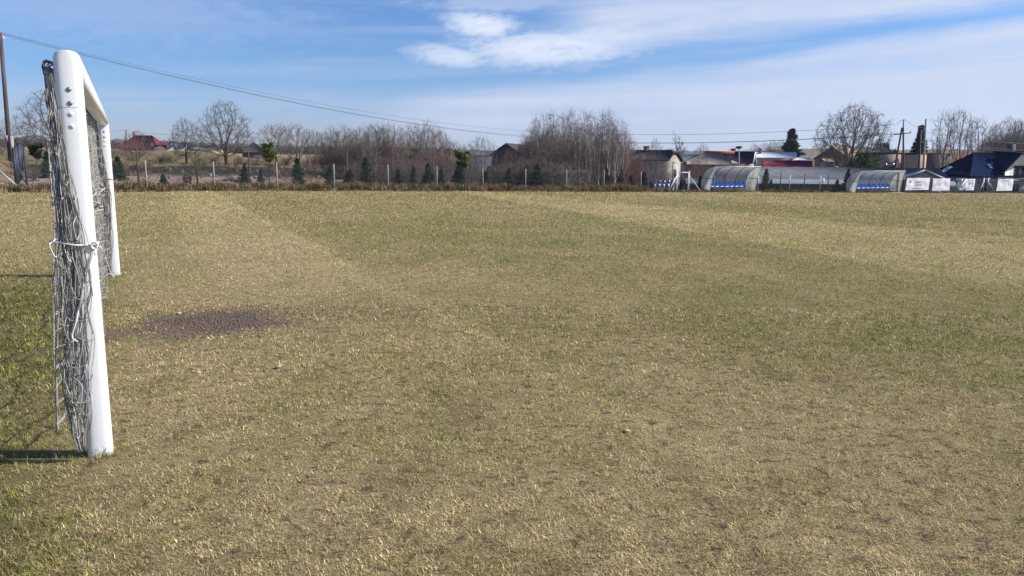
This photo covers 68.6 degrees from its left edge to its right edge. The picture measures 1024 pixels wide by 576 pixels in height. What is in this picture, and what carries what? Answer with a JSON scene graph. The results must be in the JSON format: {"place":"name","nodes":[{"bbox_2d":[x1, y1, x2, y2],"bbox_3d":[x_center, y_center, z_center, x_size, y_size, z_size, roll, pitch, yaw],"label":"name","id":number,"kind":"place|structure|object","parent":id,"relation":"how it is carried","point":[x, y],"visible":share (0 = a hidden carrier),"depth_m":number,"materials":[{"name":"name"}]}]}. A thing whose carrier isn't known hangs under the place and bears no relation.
{"place":"outdoors","nodes":[
{"label":"outdoors","id":0,"kind":"place"},
{"bbox_2d":[18,135,764,156],"bbox_3d":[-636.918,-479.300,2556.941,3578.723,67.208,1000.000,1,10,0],"label":"hill","id":1,"kind":"structure","parent":0,"point":[685,152],"depth_m":2450.53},
{"bbox_2d":[0,190,1023,575],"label":"pitch","id":2,"kind":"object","parent":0,"point":[404,465],"visible":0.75,"depth_m":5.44,"materials":[{"name":"plant"}]},
{"bbox_2d":[41,50,119,457],"bbox_3d":[-4.201,-0.707,7.535,0.326,2.330,7.824,-4,11,-27],"label":"football goal","id":3,"kind":"object","parent":2,"relation":"on","point":[70,96],"visible":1,"depth_m":4.24,"materials":[{"name":"paint"}]},
{"bbox_2d":[106,300,428,343],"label":"soil crumbs","id":4,"kind":"object","parent":2,"relation":"on","point":[218,319],"visible":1,"depth_m":8.10,"materials":[{"name":"soil"}]},
{"bbox_2d":[0,147,1023,193],"bbox_3d":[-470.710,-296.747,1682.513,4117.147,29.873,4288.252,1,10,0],"label":"ground","id":5,"kind":"structure","parent":0,"point":[144,157],"depth_m":56.84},
{"bbox_2d":[0,33,13,161],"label":"utility pole","id":6,"kind":"object","parent":5,"relation":"on","point":[8,139],"visible":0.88,"depth_m":49.66,"materials":[{"name":"concrete"}]},
{"bbox_2d":[2,33,521,135],"bbox_3d":[-13.575,-18.142,73.526,0.026,4.880,63.049,8,12,38],"label":"overhead wire","id":7,"kind":"object","parent":6,"relation":"attached to","point":[237,90],"visible":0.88,"depth_m":61.52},
{"bbox_2d":[4,35,521,136],"bbox_3d":[-13.056,-18.011,73.547,0.026,4.980,63.720,8,12,39],"label":"overhead wire","id":8,"kind":"object","parent":6,"relation":"attached to","point":[239,91],"visible":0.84,"depth_m":61.39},
{"bbox_2d":[0,118,20,154],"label":"bare tree","id":9,"kind":"object","parent":5,"relation":"on","point":[2,146],"visible":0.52,"depth_m":93.59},
{"bbox_2d":[12,144,27,185],"bbox_3d":[-32.473,-8.234,50.097,0.621,2.709,24.518,-5,11,-31],"label":"dark post fence","id":10,"kind":"object","parent":5,"relation":"on","point":[17,152],"visible":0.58,"depth_m":40.74,"materials":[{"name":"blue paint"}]},
{"bbox_2d":[25,142,43,169],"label":"pine tree","id":11,"kind":"object","parent":5,"relation":"on","point":[35,150],"visible":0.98,"depth_m":45.64,"materials":[{"name":"green plant"}]},
{"bbox_2d":[37,151,54,178],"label":"spruce tree","id":12,"kind":"object","parent":5,"relation":"on","point":[45,156],"visible":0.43,"depth_m":45.27,"materials":[{"name":"green plant"}]},
{"bbox_2d":[9,88,87,159],"bbox_3d":[-36.019,-12.781,58.937,5.970,6.012,6.397,-1,10,-11],"label":"bare tree","id":13,"kind":"object","parent":5,"relation":"on","point":[43,131],"visible":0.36,"depth_m":57.88,"materials":[{"name":"brown plant"}]},
{"bbox_2d":[112,156,130,179],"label":"spruce tree","id":14,"kind":"object","parent":5,"relation":"on","point":[117,160],"visible":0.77,"depth_m":46.29,"materials":[{"name":"green plant"}]},
{"bbox_2d":[118,129,157,161],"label":"bare tree","id":15,"kind":"object","parent":5,"relation":"on","point":[136,147],"visible":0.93,"depth_m":64.76,"materials":[{"name":"brown plant"}]},
{"bbox_2d":[120,132,167,150],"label":"barn","id":16,"kind":"structure","parent":5,"relation":"on","point":[159,145],"depth_m":224.49,"materials":[{"name":"brick"}]},
{"bbox_2d":[29,173,322,187],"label":"earth clods","id":17,"kind":"object","parent":5,"relation":"on","point":[188,180],"visible":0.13,"depth_m":49.47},
{"bbox_2d":[167,117,203,162],"bbox_3d":[-26.827,-12.240,61.992,3.192,4.130,3.059,-3,10,-21],"label":"bare tree","id":18,"kind":"object","parent":5,"relation":"on","point":[186,150],"visible":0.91,"depth_m":61.81,"materials":[{"name":"brown plant"}]},
{"bbox_2d":[191,98,260,162],"bbox_3d":[-23.465,-12.646,60.848,5.765,5.580,5.330,-4,11,-24],"label":"bare tree","id":19,"kind":"object","parent":5,"relation":"on","point":[225,141],"visible":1,"depth_m":60.48,"materials":[{"name":"brown plant"}]},
{"bbox_2d":[1,137,451,154],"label":"distant wood","id":20,"kind":"object","parent":5,"relation":"on","point":[166,143],"visible":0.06,"depth_m":529.28,"materials":[{"name":"plant"}]},
{"bbox_2d":[235,162,252,184],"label":"spruce tree","id":21,"kind":"object","parent":5,"relation":"on","point":[244,171],"visible":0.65,"depth_m":45.45,"materials":[{"name":"green plant"}]},
{"bbox_2d":[241,142,263,159],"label":"barn","id":22,"kind":"structure","parent":5,"relation":"on","point":[256,147],"depth_m":184.96,"materials":[{"name":"brick"}]},
{"bbox_2d":[260,142,275,181],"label":"pine tree","id":23,"kind":"object","parent":5,"relation":"on","point":[266,152],"visible":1,"depth_m":49.16,"materials":[{"name":"green plant"}]},
{"bbox_2d":[254,123,294,163],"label":"bare tree","id":24,"kind":"object","parent":5,"relation":"on","point":[278,141],"visible":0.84,"depth_m":66.60,"materials":[{"name":"brown plant"}]},
{"bbox_2d":[275,123,314,162],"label":"bare tree","id":25,"kind":"object","parent":5,"relation":"on","point":[297,138],"visible":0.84,"depth_m":68.52,"materials":[{"name":"brown plant"}]},
{"bbox_2d":[291,158,306,183],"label":"spruce tree","id":26,"kind":"object","parent":5,"relation":"on","point":[299,174],"visible":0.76,"depth_m":46.38,"materials":[{"name":"green plant"}]},
{"bbox_2d":[300,129,323,167],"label":"bare tree","id":27,"kind":"object","parent":5,"relation":"on","point":[315,150],"visible":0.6,"depth_m":73.64,"materials":[{"name":"brown plant"}]},
{"bbox_2d":[314,125,342,163],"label":"bare tree","id":28,"kind":"object","parent":5,"relation":"on","point":[327,137],"visible":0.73,"depth_m":64.67,"materials":[{"name":"brown plant"}]},
{"bbox_2d":[317,148,349,170],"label":"bare shrub","id":29,"kind":"object","parent":5,"relation":"on","point":[330,152],"visible":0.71,"depth_m":62.81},
{"bbox_2d":[330,121,359,172],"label":"bare tree","id":30,"kind":"object","parent":5,"relation":"on","point":[338,136],"visible":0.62,"depth_m":62.73,"materials":[{"name":"plant"}]},
{"bbox_2d":[338,128,362,169],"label":"bare tree","id":31,"kind":"object","parent":5,"relation":"on","point":[345,147],"visible":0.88,"depth_m":58.96,"materials":[{"name":"brown plant"}]},
{"bbox_2d":[339,161,378,180],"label":"bare shrub","id":32,"kind":"object","parent":5,"relation":"on","point":[357,174],"visible":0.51,"depth_m":57.93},
{"bbox_2d":[344,143,382,173],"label":"bare shrub","id":33,"kind":"object","parent":5,"relation":"on","point":[358,153],"visible":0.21,"depth_m":62.57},
{"bbox_2d":[359,157,375,184],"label":"spruce tree","id":34,"kind":"object","parent":5,"relation":"on","point":[367,169],"visible":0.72,"depth_m":48.64,"materials":[{"name":"green plant"}]},
{"bbox_2d":[358,124,384,167],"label":"bare tree","id":35,"kind":"object","parent":5,"relation":"on","point":[367,147],"visible":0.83,"depth_m":58.96,"materials":[{"name":"brown plant"}]},
{"bbox_2d":[361,121,393,174],"bbox_3d":[-11.213,-11.425,61.835,3.243,5.359,3.437,2,10,11],"label":"bare tree","id":36,"kind":"object","parent":5,"relation":"on","point":[377,145],"visible":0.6,"depth_m":61.83,"materials":[{"name":"plant"}]},
{"bbox_2d":[360,155,398,182],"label":"bare shrub","id":37,"kind":"object","parent":5,"relation":"on","point":[378,166],"visible":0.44,"depth_m":58.93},
{"bbox_2d":[378,122,401,165],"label":"bare tree","id":38,"kind":"object","parent":5,"relation":"on","point":[390,141],"visible":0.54,"depth_m":62.67,"materials":[{"name":"brown plant"}]},
{"bbox_2d":[369,138,411,181],"bbox_3d":[-10.594,-10.744,63.264,4.449,3.949,4.092,5,11,25],"label":"bare shrub","id":39,"kind":"object","parent":5,"relation":"on","point":[385,156],"visible":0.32,"depth_m":62.64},
{"bbox_2d":[374,158,411,183],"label":"bare shrub","id":40,"kind":"object","parent":5,"relation":"on","point":[399,164],"visible":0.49,"depth_m":58.02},
{"bbox_2d":[386,127,414,170],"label":"bare tree","id":41,"kind":"object","parent":5,"relation":"on","point":[400,147],"visible":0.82,"depth_m":60.79,"materials":[{"name":"brown plant"}]},
{"bbox_2d":[404,122,431,167],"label":"bare tree","id":42,"kind":"object","parent":5,"relation":"on","point":[416,148],"visible":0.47,"depth_m":64.67,"materials":[{"name":"plant"}]},
{"bbox_2d":[406,147,448,181],"bbox_3d":[-6.962,-9.754,61.166,3.979,3.950,4.357,3,10,12],"label":"bare shrub","id":43,"kind":"object","parent":5,"relation":"on","point":[422,158],"visible":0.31,"depth_m":60.78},
{"bbox_2d":[421,163,434,183],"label":"spruce tree","id":44,"kind":"object","parent":5,"relation":"on","point":[427,177],"visible":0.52,"depth_m":51.82,"materials":[{"name":"green plant"}]},
{"bbox_2d":[414,121,448,170],"bbox_3d":[-6.757,-11.091,62.906,3.494,6.248,3.298,-2,10,-17],"label":"bare tree","id":45,"kind":"object","parent":5,"relation":"on","point":[433,143],"visible":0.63,"depth_m":62.78,"materials":[{"name":"brown plant"}]},
{"bbox_2d":[23,147,841,190],"bbox_3d":[4.663,-8.816,61.223,74.690,4.189,0.097,-5,11,-31],"label":"chain link fence","id":46,"kind":"object","parent":5,"relation":"on","point":[196,173],"visible":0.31,"depth_m":47.94,"materials":[{"name":"grey metal"}]},
{"bbox_2d":[426,126,450,170],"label":"bare tree","id":47,"kind":"object","parent":5,"relation":"on","point":[433,146],"visible":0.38,"depth_m":64.66,"materials":[{"name":"brown plant"}]},
{"bbox_2d":[430,154,455,182],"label":"bare shrub","id":48,"kind":"object","parent":5,"relation":"on","point":[445,163],"visible":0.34,"depth_m":60.92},
{"bbox_2d":[440,140,467,183],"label":"bare shrub","id":49,"kind":"object","parent":5,"relation":"on","point":[454,157],"visible":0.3,"depth_m":64.67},
{"bbox_2d":[450,166,469,184],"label":"spruce tree","id":50,"kind":"object","parent":5,"relation":"on","point":[455,174],"visible":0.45,"depth_m":52.24,"materials":[{"name":"green plant"}]},
{"bbox_2d":[453,148,470,169],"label":"pine tree","id":51,"kind":"object","parent":5,"relation":"on","point":[462,157],"visible":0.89,"depth_m":54.29,"materials":[{"name":"green plant"}]},
{"bbox_2d":[463,159,484,184],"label":"bare shrub","id":52,"kind":"object","parent":5,"relation":"on","point":[474,169],"visible":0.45,"depth_m":59.14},
{"bbox_2d":[467,151,491,178],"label":"long building","id":53,"kind":"structure","parent":5,"relation":"on","point":[481,164],"depth_m":125.01,"materials":[{"name":"stone"}]},
{"bbox_2d":[470,133,498,180],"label":"bare tree","id":54,"kind":"object","parent":5,"relation":"on","point":[481,156],"visible":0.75,"depth_m":62.95,"materials":[{"name":"brown plant"}]},
{"bbox_2d":[476,164,506,184],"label":"bare shrub","id":55,"kind":"object","parent":5,"relation":"on","point":[493,175],"visible":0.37,"depth_m":59.03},
{"bbox_2d":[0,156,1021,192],"bbox_3d":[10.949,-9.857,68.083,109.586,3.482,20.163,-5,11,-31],"label":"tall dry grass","id":56,"kind":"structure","parent":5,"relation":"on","point":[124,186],"depth_m":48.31,"materials":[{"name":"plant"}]},
{"bbox_2d":[489,143,532,180],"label":"barn","id":57,"kind":"structure","parent":5,"relation":"on","point":[507,146],"depth_m":99.41,"materials":[{"name":"brick"}]},
{"bbox_2d":[0,157,1023,192],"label":"chain link fence","id":58,"kind":"object","parent":5,"relation":"on","point":[387,166],"visible":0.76,"depth_m":49.37,"materials":[{"name":"metal"}]},
{"bbox_2d":[905,178,929,189],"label":"banner","id":59,"kind":"object","parent":58,"relation":"attached to","point":[917,183],"visible":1,"depth_m":77.95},
{"bbox_2d":[932,178,949,190],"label":"banner","id":60,"kind":"object","parent":58,"relation":"attached to","point":[940,184],"visible":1,"depth_m":80.26,"materials":[{"name":"grey"}]},
{"bbox_2d":[996,179,1013,190],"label":"banner","id":61,"kind":"object","parent":58,"relation":"attached to","point":[1004,184],"visible":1,"depth_m":87.27,"materials":[{"name":"grey"}]},
{"bbox_2d":[503,155,548,185],"bbox_3d":[1.517,-8.855,59.309,4.937,3.384,4.246,-1,10,-11],"label":"bare shrub","id":62,"kind":"object","parent":5,"relation":"on","point":[520,170],"visible":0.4,"depth_m":58.97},
{"bbox_2d":[509,138,548,181],"bbox_3d":[1.737,-10.050,63.148,4.672,5.512,5.011,1,10,0],"label":"bare shrub","id":63,"kind":"object","parent":5,"relation":"on","point":[523,151],"visible":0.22,"depth_m":62.57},
{"bbox_2d":[527,164,542,186],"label":"spruce tree","id":64,"kind":"object","parent":5,"relation":"on","point":[536,175],"visible":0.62,"depth_m":56.49,"materials":[{"name":"green plant"}]},
{"bbox_2d":[522,111,548,175],"bbox_3d":[1.949,-10.954,62.032,2.588,7.234,2.592,0,10,-6],"label":"birch tree","id":65,"kind":"object","parent":5,"relation":"on","point":[533,141],"visible":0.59,"depth_m":61.65,"materials":[{"name":"brown plant"}]},
{"bbox_2d":[520,156,559,186],"bbox_3d":[2.237,-8.784,58.268,3.828,3.166,3.994,1,10,5],"label":"bare shrub","id":66,"kind":"object","parent":5,"relation":"on","point":[545,163],"visible":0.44,"depth_m":57.91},
{"bbox_2d":[531,109,555,164],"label":"birch tree","id":67,"kind":"object","parent":5,"relation":"on","point":[546,138],"visible":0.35,"depth_m":64.73,"materials":[{"name":"brown plant"}]},
{"bbox_2d":[526,148,576,185],"bbox_3d":[2.944,-9.229,59.550,4.568,3.819,4.692,-5,11,-30],"label":"bare shrub","id":68,"kind":"object","parent":5,"relation":"on","point":[554,160],"visible":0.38,"depth_m":58.72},
{"bbox_2d":[539,159,576,186],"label":"bare shrub","id":69,"kind":"object","parent":5,"relation":"on","point":[562,175],"visible":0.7,"depth_m":56.94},
{"bbox_2d":[529,134,587,185],"bbox_3d":[3.828,-10.150,61.248,5.381,5.507,5.446,2,10,10],"label":"bare shrub","id":70,"kind":"object","parent":5,"relation":"on","point":[566,151],"visible":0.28,"depth_m":60.70,"materials":[{"name":"plant"}]},
{"bbox_2d":[556,106,578,164],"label":"birch tree","id":71,"kind":"object","parent":5,"relation":"on","point":[565,130],"visible":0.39,"depth_m":63.43,"materials":[{"name":"brown plant"}]},
{"bbox_2d":[548,158,593,187],"bbox_3d":[4.691,-8.757,58.472,4.146,2.826,4.357,8,12,38],"label":"bare shrub","id":72,"kind":"object","parent":5,"relation":"on","point":[577,172],"visible":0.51,"depth_m":57.90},
{"bbox_2d":[570,123,590,177],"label":"birch tree","id":73,"kind":"object","parent":5,"relation":"on","point":[580,148],"visible":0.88,"depth_m":58.87,"materials":[{"name":"brown plant"}]},
{"bbox_2d":[578,113,599,176],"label":"birch tree","id":74,"kind":"object","parent":5,"relation":"on","point":[591,134],"visible":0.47,"depth_m":61.63,"materials":[{"name":"brown plant"}]},
{"bbox_2d":[581,133,599,184],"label":"birch tree","id":75,"kind":"object","parent":5,"relation":"on","point":[594,156],"visible":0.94,"depth_m":59.04,"materials":[{"name":"brown plant"}]},
{"bbox_2d":[574,154,608,185],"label":"bare shrub","id":76,"kind":"object","parent":5,"relation":"on","point":[595,182],"visible":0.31,"depth_m":60.73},
{"bbox_2d":[592,127,606,186],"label":"birch tree","id":77,"kind":"object","parent":5,"relation":"on","point":[600,137],"visible":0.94,"depth_m":59.88,"materials":[{"name":"brown plant"}]},
{"bbox_2d":[592,106,616,182],"bbox_3d":[7.812,-11.487,62.871,2.837,7.797,2.644,8,12,38],"label":"birch tree","id":78,"kind":"object","parent":5,"relation":"on","point":[602,128],"visible":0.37,"depth_m":62.54,"materials":[{"name":"brown plant"}]},
{"bbox_2d":[594,109,619,176],"bbox_3d":[7.732,-10.967,60.122,2.165,6.922,2.379,8,12,39],"label":"birch tree","id":79,"kind":"object","parent":5,"relation":"on","point":[608,147],"visible":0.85,"depth_m":59.87,"materials":[{"name":"brown plant"}]},
{"bbox_2d":[605,120,627,181],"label":"birch tree","id":80,"kind":"object","parent":5,"relation":"on","point":[618,150],"visible":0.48,"depth_m":61.84,"materials":[{"name":"brown plant"}]},
{"bbox_2d":[608,131,628,183],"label":"birch tree","id":81,"kind":"object","parent":5,"relation":"on","point":[613,166],"visible":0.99,"depth_m":59.01,"materials":[{"name":"brown plant"}]},
{"bbox_2d":[614,116,634,177],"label":"birch tree","id":82,"kind":"object","parent":5,"relation":"on","point":[624,146],"visible":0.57,"depth_m":63.83,"materials":[{"name":"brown plant"}]},
{"bbox_2d":[628,158,650,186],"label":"bare shrub","id":83,"kind":"object","parent":5,"relation":"on","point":[637,172],"visible":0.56,"depth_m":65.01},
{"bbox_2d":[641,139,667,185],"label":"bare tree","id":84,"kind":"object","parent":5,"relation":"on","point":[656,166],"visible":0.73,"depth_m":70.85,"materials":[{"name":"brown plant"}]},
{"bbox_2d":[628,146,682,189],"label":"gabled house","id":85,"kind":"structure","parent":5,"relation":"on","point":[672,156],"depth_m":92.03,"materials":[{"name":"paint"}]},
{"bbox_2d":[685,153,709,177],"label":"bare shrub","id":86,"kind":"object","parent":5,"relation":"on","point":[699,169],"visible":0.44,"depth_m":93.48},
{"bbox_2d":[683,151,740,178],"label":"brick building","id":87,"kind":"structure","parent":5,"relation":"on","point":[715,158],"depth_m":104.33,"materials":[{"name":"brick"}]},
{"bbox_2d":[700,166,760,191],"bbox_3d":[18.524,-9.178,63.626,5.748,2.305,1.900,-5,11,-31],"label":"dugout","id":88,"kind":"object","parent":5,"relation":"on","point":[732,172],"visible":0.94,"depth_m":64.10,"materials":[{"name":"plastic"}]},
{"bbox_2d":[722,149,756,165],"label":"gabled house","id":89,"kind":"structure","parent":5,"relation":"on","point":[748,158],"depth_m":108.91,"materials":[{"name":"paint"}]},
{"bbox_2d":[754,148,795,165],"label":"long building","id":90,"kind":"structure","parent":5,"relation":"on","point":[761,155],"depth_m":153.68,"materials":[{"name":"beige paint"}]},
{"bbox_2d":[762,160,812,166],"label":"red shed","id":91,"kind":"structure","parent":5,"relation":"on","point":[783,163],"depth_m":115.61,"materials":[{"name":"paint"}]},
{"bbox_2d":[781,128,805,156],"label":"spruce tree","id":92,"kind":"object","parent":5,"relation":"on","point":[790,145],"visible":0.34,"depth_m":166.37,"materials":[{"name":"green plant"}]},
{"bbox_2d":[813,145,870,166],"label":"brown house","id":93,"kind":"structure","parent":5,"relation":"on","point":[817,159],"depth_m":128.65,"materials":[{"name":"brick"}]},
{"bbox_2d":[813,102,893,166],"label":"bare tree","id":94,"kind":"object","parent":5,"relation":"on","point":[851,153],"visible":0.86,"depth_m":114.75,"materials":[{"name":"brown plant"}]},
{"bbox_2d":[756,166,955,191],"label":"long shed","id":95,"kind":"structure","parent":5,"relation":"on","point":[813,173],"depth_m":91.94,"materials":[{"name":"metal"}]},
{"bbox_2d":[851,151,870,167],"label":"evergreen bush","id":96,"kind":"object","parent":5,"relation":"on","point":[858,157],"visible":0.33,"depth_m":110.15,"materials":[{"name":"green plant"}]},
{"bbox_2d":[845,171,904,192],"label":"dugout","id":97,"kind":"object","parent":5,"relation":"on","point":[857,176],"visible":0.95,"depth_m":74.94,"materials":[{"name":"plastic"}]},
{"bbox_2d":[861,152,900,167],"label":"flat roofed house","id":98,"kind":"structure","parent":5,"relation":"on","point":[890,157],"depth_m":114.22,"materials":[{"name":"beige paint"}]},
{"bbox_2d":[890,119,910,192],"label":"utility pole","id":99,"kind":"object","parent":5,"relation":"on","point":[902,133],"visible":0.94,"depth_m":75.81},
{"bbox_2d":[900,153,927,167],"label":"tan wall building","id":100,"kind":"structure","parent":5,"relation":"on","point":[910,160],"depth_m":109.16,"materials":[{"name":"concrete"}]},
{"bbox_2d":[908,124,928,152],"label":"pine tree","id":101,"kind":"object","parent":5,"relation":"on","point":[915,147],"visible":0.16,"depth_m":124.67,"materials":[{"name":"green plant"}]},
{"bbox_2d":[901,169,945,191],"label":"gabled shed","id":102,"kind":"structure","parent":5,"relation":"on","point":[919,173],"depth_m":88.78,"materials":[{"name":"metal"}]},
{"bbox_2d":[926,153,952,167],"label":"dark brick building","id":103,"kind":"structure","parent":5,"relation":"on","point":[930,157],"depth_m":120.16,"materials":[{"name":"stone"}]},
{"bbox_2d":[929,107,962,167],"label":"bare tree","id":104,"kind":"object","parent":5,"relation":"on","point":[944,148],"visible":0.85,"depth_m":102.02,"materials":[{"name":"brown plant"}]},
{"bbox_2d":[941,102,977,161],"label":"bare tree","id":105,"kind":"object","parent":5,"relation":"on","point":[963,138],"visible":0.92,"depth_m":99.93,"materials":[{"name":"brown plant"}]},
{"bbox_2d":[961,114,997,152],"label":"bare tree","id":106,"kind":"object","parent":5,"relation":"on","point":[978,136],"visible":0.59,"depth_m":101.85,"materials":[{"name":"brown plant"}]},
{"bbox_2d":[940,144,1023,192],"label":"navy roofed house","id":107,"kind":"structure","parent":5,"relation":"on","point":[979,167],"depth_m":92.13,"materials":[{"name":"tile"}]},
{"bbox_2d":[981,124,1007,152],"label":"bare tree","id":108,"kind":"object","parent":5,"relation":"on","point":[987,151],"visible":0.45,"depth_m":205.74,"materials":[{"name":"brown plant"}]},
{"bbox_2d":[989,116,1022,151],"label":"bare tree","id":109,"kind":"object","parent":5,"relation":"on","point":[1006,136],"visible":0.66,"depth_m":200.35,"materials":[{"name":"brown plant"}]},
{"bbox_2d":[0,0,1023,151],"label":"sky","id":110,"kind":"structure","parent":0,"point":[710,70],"materials":[{"name":"blue"}]},
{"bbox_2d":[762,148,984,160],"bbox_3d":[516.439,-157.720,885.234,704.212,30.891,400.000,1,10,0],"label":"hill","id":111,"kind":"structure","parent":0,"point":[811,153],"depth_m":793.04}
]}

